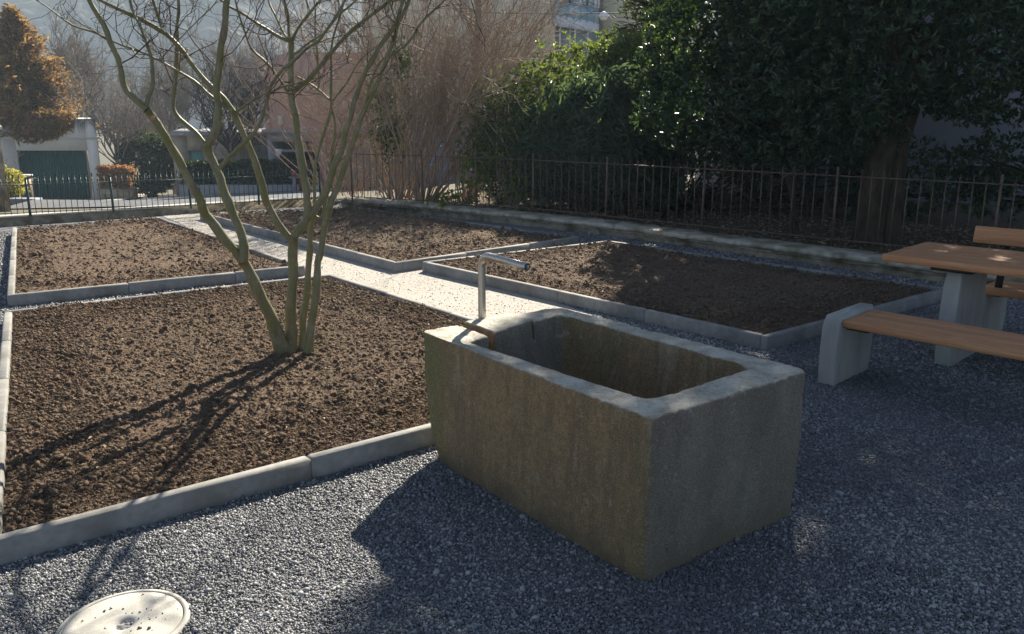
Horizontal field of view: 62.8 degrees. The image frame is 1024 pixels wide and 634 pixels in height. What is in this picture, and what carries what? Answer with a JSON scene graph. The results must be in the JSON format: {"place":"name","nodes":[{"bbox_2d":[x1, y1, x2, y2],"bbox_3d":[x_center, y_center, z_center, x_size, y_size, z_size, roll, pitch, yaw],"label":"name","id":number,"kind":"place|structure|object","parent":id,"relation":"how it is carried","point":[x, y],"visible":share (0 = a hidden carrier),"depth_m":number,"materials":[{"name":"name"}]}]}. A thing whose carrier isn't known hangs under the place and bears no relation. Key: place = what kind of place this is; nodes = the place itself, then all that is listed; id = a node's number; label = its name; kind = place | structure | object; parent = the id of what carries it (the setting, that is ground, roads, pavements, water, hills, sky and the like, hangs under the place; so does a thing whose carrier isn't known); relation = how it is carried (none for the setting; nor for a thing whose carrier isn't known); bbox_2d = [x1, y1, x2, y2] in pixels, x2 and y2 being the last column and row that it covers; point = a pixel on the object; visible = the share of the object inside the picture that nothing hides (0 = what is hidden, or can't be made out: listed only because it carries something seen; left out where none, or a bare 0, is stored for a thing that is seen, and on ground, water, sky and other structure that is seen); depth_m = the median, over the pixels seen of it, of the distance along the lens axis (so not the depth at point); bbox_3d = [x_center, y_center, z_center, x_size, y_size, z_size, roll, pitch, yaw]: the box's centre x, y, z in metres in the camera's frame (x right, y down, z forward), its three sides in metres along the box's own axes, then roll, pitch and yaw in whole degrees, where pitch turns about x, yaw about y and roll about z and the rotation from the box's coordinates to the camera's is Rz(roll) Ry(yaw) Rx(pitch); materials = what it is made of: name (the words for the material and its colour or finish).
{"place":"outdoors","nodes":[
{"label":"outdoors","id":0,"kind":"place"},
{"bbox_2d":[91,192,146,199],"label":"driveway","id":1,"kind":"structure","parent":0,"point":[142,195],"depth_m":40.53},
{"bbox_2d":[11,188,332,208],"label":"road","id":2,"kind":"structure","parent":0,"point":[277,194],"depth_m":25.11,"materials":[{"name":"grey asphalt"}]},
{"bbox_2d":[298,177,302,190],"bbox_3d":[-8.450,-5.361,33.906,0.340,0.595,0.260,0,14,0],"label":"litter bin","id":3,"kind":"object","parent":2,"relation":"on","point":[300,185],"visible":0.25,"depth_m":33.80,"materials":[{"name":"grey paint"}]},
{"bbox_2d":[0,0,363,129],"bbox_3d":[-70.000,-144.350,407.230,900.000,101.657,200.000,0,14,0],"label":"hillside","id":4,"kind":"structure","parent":0,"point":[31,10],"depth_m":364.13,"materials":[{"name":"plant"}]},
{"bbox_2d":[0,130,732,214],"bbox_3d":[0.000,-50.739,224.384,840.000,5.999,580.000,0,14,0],"label":"ground","id":5,"kind":"structure","parent":0,"point":[104,160],"depth_m":25.29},
{"bbox_2d":[0,125,10,211],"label":"pale house","id":6,"kind":"structure","parent":5,"relation":"on","point":[5,192],"depth_m":23.89,"materials":[{"name":"white paint"}]},
{"bbox_2d":[4,164,30,196],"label":"yellow green bush","id":7,"kind":"object","parent":5,"relation":"on","point":[9,172],"visible":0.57,"depth_m":28.68,"materials":[{"name":"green plant"}]},
{"bbox_2d":[3,151,36,188],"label":"purple brown shrub","id":8,"kind":"object","parent":5,"relation":"on","point":[13,165],"visible":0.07,"depth_m":30.03,"materials":[{"name":"grey plant"}]},
{"bbox_2d":[9,197,42,208],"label":"planter wall","id":9,"kind":"structure","parent":5,"relation":"on","point":[17,200],"depth_m":27.92,"materials":[{"name":"grey concrete"}]},
{"bbox_2d":[21,174,33,196],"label":"brick pillar","id":10,"kind":"structure","parent":5,"relation":"on","point":[29,180],"depth_m":29.69,"materials":[{"name":"brick"}]},
{"bbox_2d":[0,118,100,199],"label":"garage","id":11,"kind":"structure","parent":5,"relation":"on","point":[65,155],"depth_m":40.68,"materials":[{"name":"white paint"}]},
{"bbox_2d":[3,106,77,145],"bbox_3d":[-22.327,-9.039,39.799,3.448,1.927,1.571,0,14,0],"label":"hanging juniper","id":12,"kind":"object","parent":11,"relation":"on","point":[18,126],"visible":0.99,"depth_m":39.48,"materials":[{"name":"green plant"}]},
{"bbox_2d":[18,151,90,199],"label":"door","id":13,"kind":"structure","parent":11,"relation":"in","point":[58,163],"depth_m":40.85,"materials":[{"name":"metal"}]},
{"bbox_2d":[0,2,104,144],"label":"brown cypress","id":14,"kind":"object","parent":5,"relation":"on","point":[28,78],"visible":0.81,"depth_m":40.12,"materials":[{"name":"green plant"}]},
{"bbox_2d":[35,1,134,197],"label":"bare pale tree","id":15,"kind":"object","parent":5,"relation":"on","point":[80,53],"visible":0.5,"depth_m":47.68,"materials":[{"name":"grey plant"}]},
{"bbox_2d":[44,49,170,164],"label":"bare fruit tree","id":16,"kind":"object","parent":5,"relation":"on","point":[121,125],"visible":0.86,"depth_m":40.48,"materials":[{"name":"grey plant"}]},
{"bbox_2d":[94,164,137,199],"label":"orange hedge","id":17,"kind":"object","parent":5,"relation":"on","point":[108,169],"visible":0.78,"depth_m":38.64,"materials":[{"name":"brown plant"}]},
{"bbox_2d":[83,50,198,192],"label":"bare distant tree","id":18,"kind":"object","parent":5,"relation":"on","point":[113,107],"visible":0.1,"depth_m":56.78,"materials":[{"name":"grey plant"}]},
{"bbox_2d":[111,128,175,197],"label":"round bush","id":19,"kind":"object","parent":5,"relation":"on","point":[162,161],"visible":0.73,"depth_m":41.30,"materials":[{"name":"green plant"}]},
{"bbox_2d":[105,29,213,193],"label":"bare distant tree","id":20,"kind":"object","parent":5,"relation":"on","point":[183,97],"visible":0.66,"depth_m":53.77,"materials":[{"name":"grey plant"}]},
{"bbox_2d":[167,129,268,195],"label":"outbuilding","id":21,"kind":"structure","parent":5,"relation":"on","point":[185,143],"depth_m":39.27,"materials":[{"name":"grey paint"}]},
{"bbox_2d":[190,151,203,159],"bbox_3d":[-14.895,-6.651,39.809,0.704,2.448,0.080,0,14,0],"label":"door","id":22,"kind":"structure","parent":21,"relation":"in","point":[200,153],"depth_m":39.53,"materials":[{"name":"teal paint"}]},
{"bbox_2d":[172,128,266,160],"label":"wall creeper","id":23,"kind":"object","parent":21,"relation":"attached to","point":[240,152],"depth_m":39.26,"materials":[{"name":"green plant"}]},
{"bbox_2d":[172,42,275,183],"bbox_3d":[-12.425,-8.635,37.068,4.111,6.890,5.670,-8,16,-28],"label":"pollarded tree","id":24,"kind":"object","parent":5,"relation":"on","point":[229,143],"visible":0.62,"depth_m":37.22,"materials":[{"name":"brown plant"}]},
{"bbox_2d":[178,158,321,195],"bbox_3d":[-11.688,-6.111,37.533,6.287,2.031,0.978,0,14,0],"label":"clipped hedge","id":25,"kind":"object","parent":5,"relation":"on","point":[204,165],"visible":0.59,"depth_m":37.20,"materials":[{"name":"green plant"}]},
{"bbox_2d":[177,2,327,128],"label":"bare distant tree","id":26,"kind":"object","parent":5,"relation":"on","point":[246,60],"visible":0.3,"depth_m":56.77,"materials":[{"name":"grey plant"}]},
{"bbox_2d":[274,149,282,183],"bbox_3d":[-10.260,-6.416,37.086,0.400,1.988,0.080,0,14,0],"label":"triangle sign","id":27,"kind":"object","parent":5,"relation":"on","point":[278,151],"visible":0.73,"depth_m":36.87,"materials":[{"name":"grey metal"}]},
{"bbox_2d":[289,171,298,191],"bbox_3d":[-8.737,-5.427,33.684,0.400,0.860,0.240,0,14,0],"label":"hydrant","id":28,"kind":"object","parent":5,"relation":"on","point":[294,177],"visible":0.56,"depth_m":33.62,"materials":[{"name":"grey metal"}]},
{"bbox_2d":[146,0,466,191],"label":"red twig shrub","id":29,"kind":"object","parent":5,"relation":"on","point":[282,100],"visible":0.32,"depth_m":16.62,"materials":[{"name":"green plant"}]},
{"bbox_2d":[263,52,364,128],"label":"pink building","id":30,"kind":"structure","parent":5,"relation":"on","point":[280,108],"depth_m":54.14,"materials":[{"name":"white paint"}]},
{"bbox_2d":[261,126,383,188],"bbox_3d":[-9.249,-7.647,41.066,5.283,3.171,7.000,0,14,0],"label":"concrete carport","id":31,"kind":"object","parent":5,"relation":"on","point":[288,152],"visible":0.19,"depth_m":38.46,"materials":[{"name":"grey concrete"}]},
{"bbox_2d":[297,79,440,196],"bbox_3d":[-2.661,-3.505,16.155,3.062,2.317,3.390,-4,14,-15],"label":"brown twig shrub","id":32,"kind":"object","parent":5,"relation":"on","point":[344,153],"visible":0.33,"depth_m":16.13,"materials":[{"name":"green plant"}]},
{"bbox_2d":[431,124,471,186],"bbox_3d":[-1.865,-6.003,31.996,2.089,2.563,5.400,0,14,0],"label":"annex","id":33,"kind":"object","parent":5,"relation":"on","point":[440,175],"depth_m":29.60,"materials":[{"name":"grey concrete"}]},
{"bbox_2d":[372,0,574,192],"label":"bare tree","id":34,"kind":"object","parent":5,"relation":"on","point":[482,13],"visible":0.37,"depth_m":16.54,"materials":[{"name":"brown plant"}]},
{"bbox_2d":[348,0,703,184],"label":"apartment house","id":35,"kind":"structure","parent":5,"relation":"on","point":[588,23],"depth_m":42.65,"materials":[{"name":"grey concrete"}]},
{"bbox_2d":[555,26,597,55],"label":"window","id":36,"kind":"structure","parent":35,"relation":"in","point":[579,37],"depth_m":42.83,"materials":[{"name":"grey glass"}]},
{"bbox_2d":[555,0,597,8],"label":"window","id":37,"kind":"structure","parent":35,"relation":"in","point":[572,1],"depth_m":42.18,"materials":[{"name":"grey glass"}]},
{"bbox_2d":[560,0,596,6],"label":"window frame","id":38,"kind":"structure","parent":35,"relation":"in","point":[560,0],"depth_m":42.01,"materials":[{"name":"white"}]},
{"bbox_2d":[559,27,599,57],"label":"window frame","id":39,"kind":"structure","parent":35,"relation":"in","point":[559,27],"depth_m":42.76,"materials":[{"name":"white"}]},
{"bbox_2d":[599,0,712,178],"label":"dark conifer","id":40,"kind":"object","parent":5,"relation":"on","point":[642,4],"visible":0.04,"depth_m":17.95,"materials":[{"name":"green plant"}]},
{"bbox_2d":[696,0,1023,205],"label":"pale render house","id":41,"kind":"structure","parent":5,"relation":"on","point":[941,131],"depth_m":15.18,"materials":[{"name":"grey paint"}]},
{"bbox_2d":[834,165,1011,196],"bbox_3d":[7.528,-2.495,15.371,3.244,0.579,0.100,0,14,0],"label":"window","id":42,"kind":"structure","parent":41,"relation":"in","point":[991,191],"depth_m":15.33,"materials":[{"name":"grey glass"}]},
{"bbox_2d":[161,211,592,318],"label":"garden path","id":43,"kind":"structure","parent":0,"point":[465,306],"depth_m":8.45,"materials":[{"name":"grey gravel"}]},
{"bbox_2d":[215,209,565,261],"bbox_3d":[-2.161,-1.327,12.079,2.762,0.096,5.779,-12,18,-41],"label":"soil bed","id":44,"kind":"object","parent":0,"point":[404,245],"visible":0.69,"depth_m":11.20,"materials":[{"name":"brown soil"}]},
{"bbox_2d":[0,195,1023,284],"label":"stone wall","id":45,"kind":"structure","parent":0,"point":[853,259],"depth_m":11.75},
{"bbox_2d":[0,165,320,216],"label":"green fence","id":46,"kind":"object","parent":45,"relation":"on","point":[111,195],"visible":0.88,"depth_m":13.33,"materials":[{"name":"metal"}]},
{"bbox_2d":[322,198,347,205],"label":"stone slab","id":47,"kind":"structure","parent":45,"relation":"on","point":[338,200],"depth_m":14.35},
{"bbox_2d":[350,149,1023,250],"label":"rusty railing","id":48,"kind":"object","parent":45,"relation":"on","point":[607,163],"visible":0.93,"depth_m":10.95,"materials":[{"name":"metal"}]},
{"bbox_2d":[0,205,1023,633],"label":"gravel ground","id":49,"kind":"structure","parent":0,"point":[120,625],"depth_m":3.26,"materials":[{"name":"grey gravel"}]},
{"bbox_2d":[55,589,189,633],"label":"manhole cover","id":50,"kind":"object","parent":49,"relation":"on","point":[158,603],"visible":0.99,"depth_m":2.92,"materials":[{"name":"concrete"}]},
{"bbox_2d":[82,593,177,631],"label":"scattered gravel","id":51,"kind":"structure","parent":50,"relation":"on","point":[140,627],"depth_m":2.89,"materials":[{"name":"grey gravel"}]},
{"bbox_2d":[7,217,304,306],"bbox_3d":[-4.756,-0.808,10.339,2.727,0.194,5.257,-9,16,-32],"label":"concrete edging","id":52,"kind":"object","parent":49,"relation":"on","point":[71,294],"visible":0.48,"depth_m":8.15,"materials":[{"name":"grey concrete"}]},
{"bbox_2d":[15,219,285,293],"bbox_3d":[-4.777,-0.888,10.335,2.614,0.089,5.213,-9,16,-32],"label":"soil bed","id":53,"kind":"object","parent":52,"relation":"in","point":[157,238],"visible":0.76,"depth_m":9.56,"materials":[{"name":"brown soil"}]},
{"bbox_2d":[0,274,474,566],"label":"concrete edging","id":54,"kind":"object","parent":49,"relation":"on","point":[39,539],"visible":0.39,"depth_m":3.80,"materials":[{"name":"grey concrete"}]},
{"bbox_2d":[200,206,578,272],"bbox_3d":[-2.148,-1.243,12.093,2.865,0.195,5.835,-12,18,-41],"label":"concrete edging","id":55,"kind":"object","parent":49,"relation":"on","point":[383,263],"visible":0.38,"depth_m":10.19,"materials":[{"name":"grey concrete"}]},
{"bbox_2d":[2,206,930,533],"bbox_3d":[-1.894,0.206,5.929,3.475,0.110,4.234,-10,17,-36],"label":"soil bed","id":56,"kind":"object","parent":49,"relation":"on","point":[191,442],"visible":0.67,"depth_m":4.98,"materials":[{"name":"brown soil"}]},
{"bbox_2d":[24,0,606,354],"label":"multi stem tree","id":57,"kind":"object","parent":56,"relation":"on","point":[282,341],"visible":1,"depth_m":5.28,"materials":[{"name":"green plant"}]},
{"bbox_2d":[10,214,1018,621],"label":"fallen scraps","id":58,"kind":"object","parent":49,"relation":"on","point":[428,324],"visible":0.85,"depth_m":5.79,"materials":[{"name":"brown plant"}]},
{"bbox_2d":[424,308,804,581],"bbox_3d":[0.394,0.481,3.899,0.948,0.720,1.560,-11,17,-37],"label":"stone trough","id":59,"kind":"object","parent":49,"relation":"on","point":[638,453],"visible":0.98,"depth_m":3.45,"materials":[{"name":"stone"}]},
{"bbox_2d":[478,252,529,318],"bbox_3d":[-0.052,-0.121,4.180,0.060,0.376,0.398,-10,17,-36],"label":"water spout","id":60,"kind":"object","parent":59,"relation":"attached to","point":[500,259],"visible":0.89,"depth_m":4.26,"materials":[{"name":"metal"}]},
{"bbox_2d":[422,241,942,350],"bbox_3d":[1.529,-0.338,8.446,2.751,0.195,4.430,-13,19,-41],"label":"concrete edging","id":61,"kind":"object","parent":49,"relation":"on","point":[774,340],"visible":0.41,"depth_m":7.24,"materials":[{"name":"grey concrete"}]},
{"bbox_2d":[436,243,932,334],"bbox_3d":[1.528,-0.421,8.421,2.646,0.113,4.312,-12,19,-41],"label":"soil bed","id":62,"kind":"object","parent":49,"relation":"on","point":[719,268],"visible":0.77,"depth_m":7.96,"materials":[{"name":"brown soil"}]},
{"bbox_2d":[818,303,1023,386],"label":"bench","id":63,"kind":"object","parent":49,"relation":"on","point":[846,342],"visible":0.95,"depth_m":5.26,"materials":[{"name":"wood"}]},
{"bbox_2d":[882,242,1023,366],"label":"picnic table","id":64,"kind":"object","parent":49,"relation":"on","point":[968,269],"visible":0.83,"depth_m":5.71,"materials":[{"name":"brown wood"}]},
{"bbox_2d":[973,226,1023,330],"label":"backrest bench","id":65,"kind":"object","parent":49,"relation":"on","point":[1000,290],"visible":0.6,"depth_m":6.24,"materials":[{"name":"brown wood"}]},
{"bbox_2d":[485,12,633,13],"bbox_3d":[1.847,-10.282,28.357,5.859,0.096,0.033,0,14,0],"label":"overhead wire","id":66,"kind":"object","parent":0,"point":[566,13],"visible":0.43,"depth_m":28.35,"materials":[{"name":"metal"}]},
{"bbox_2d":[598,11,608,19],"bbox_3d":[3.103,-10.191,28.382,0.400,0.280,0.400,0,14,0],"label":"street lamp","id":67,"kind":"object","parent":66,"relation":"hanging from","point":[603,15],"visible":0.95,"depth_m":28.27,"materials":[{"name":"white paint"}]},
{"bbox_2d":[356,193,1023,252],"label":"shrubbery ground","id":68,"kind":"structure","parent":0,"point":[961,220],"depth_m":12.56,"materials":[{"name":"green plant"}]},
{"bbox_2d":[253,0,555,198],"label":"bare shrub","id":69,"kind":"object","parent":68,"relation":"on","point":[401,192],"visible":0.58,"depth_m":15.15,"materials":[{"name":"brown plant"}]},
{"bbox_2d":[358,35,420,197],"bbox_3d":[-2.180,-3.599,15.249,1.142,2.939,0.908,0,14,0],"label":"climbing ivy","id":70,"kind":"object","parent":69,"relation":"attached to","point":[391,141],"visible":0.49,"depth_m":15.21,"materials":[{"name":"plant"}]},
{"bbox_2d":[308,0,606,201],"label":"bare shrub","id":71,"kind":"object","parent":68,"relation":"on","point":[416,131],"visible":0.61,"depth_m":14.59,"materials":[{"name":"brown plant"}]},
{"bbox_2d":[360,1,568,200],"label":"bundled shrub","id":72,"kind":"object","parent":68,"relation":"on","point":[465,192],"visible":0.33,"depth_m":14.85,"materials":[{"name":"brown plant"}]},
{"bbox_2d":[421,144,555,210],"bbox_3d":[-0.324,-2.164,13.639,2.324,1.266,0.685,2,14,9],"label":"ground ivy","id":73,"kind":"object","parent":68,"relation":"on","point":[469,183],"visible":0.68,"depth_m":13.60,"materials":[{"name":"green plant"}]},
{"bbox_2d":[450,94,569,207],"bbox_3d":[0.175,-2.775,14.104,2.376,1.917,1.581,12,18,39],"label":"spotted laurel","id":74,"kind":"object","parent":68,"relation":"on","point":[497,201],"visible":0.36,"depth_m":14.12,"materials":[{"name":"green plant"}]},
{"bbox_2d":[445,65,576,210],"bbox_3d":[0.087,-2.922,13.934,2.320,2.522,1.327,5,15,19],"label":"mixed evergreen shrub","id":75,"kind":"object","parent":68,"relation":"on","point":[489,114],"visible":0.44,"depth_m":13.94,"materials":[{"name":"green plant"}]},
{"bbox_2d":[468,20,703,204],"bbox_3d":[1.328,-3.446,14.505,4.126,3.152,1.964,3,14,11],"label":"laurel shrub","id":76,"kind":"object","parent":68,"relation":"on","point":[624,48],"visible":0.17,"depth_m":14.02,"materials":[{"name":"green plant"}]},
{"bbox_2d":[508,62,696,215],"bbox_3d":[1.358,-2.768,13.133,3.049,2.352,1.854,7,16,27],"label":"rhododendron","id":77,"kind":"object","parent":68,"relation":"on","point":[567,118],"visible":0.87,"depth_m":12.79,"materials":[{"name":"green plant"}]},
{"bbox_2d":[517,96,844,243],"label":"undergrowth","id":78,"kind":"object","parent":68,"relation":"on","point":[737,185],"visible":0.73,"depth_m":11.45,"materials":[{"name":"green plant"}]},
{"bbox_2d":[360,191,1018,251],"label":"fallen leaves","id":79,"kind":"object","parent":68,"relation":"on","point":[838,237],"visible":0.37,"depth_m":12.00,"materials":[{"name":"brown plant"}]},
{"bbox_2d":[534,93,960,219],"bbox_3d":[3.707,-2.649,13.531,6.665,2.328,1.885,3,14,12],"label":"hedge thicket","id":80,"kind":"object","parent":68,"relation":"on","point":[856,168],"visible":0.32,"depth_m":13.30,"materials":[{"name":"green plant"}]},
{"bbox_2d":[629,0,866,237],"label":"evergreen tree","id":81,"kind":"object","parent":68,"relation":"on","point":[750,123],"visible":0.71,"depth_m":10.96,"materials":[{"name":"green plant"}]},
{"bbox_2d":[740,0,1023,246],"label":"ivy clad tree","id":82,"kind":"object","parent":68,"relation":"on","point":[910,64],"visible":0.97,"depth_m":9.65,"materials":[{"name":"green plant"}]},
{"bbox_2d":[916,90,1023,224],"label":"evergreen bush","id":83,"kind":"object","parent":68,"relation":"on","point":[973,154],"visible":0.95,"depth_m":10.71,"materials":[{"name":"green plant"}]}
]}

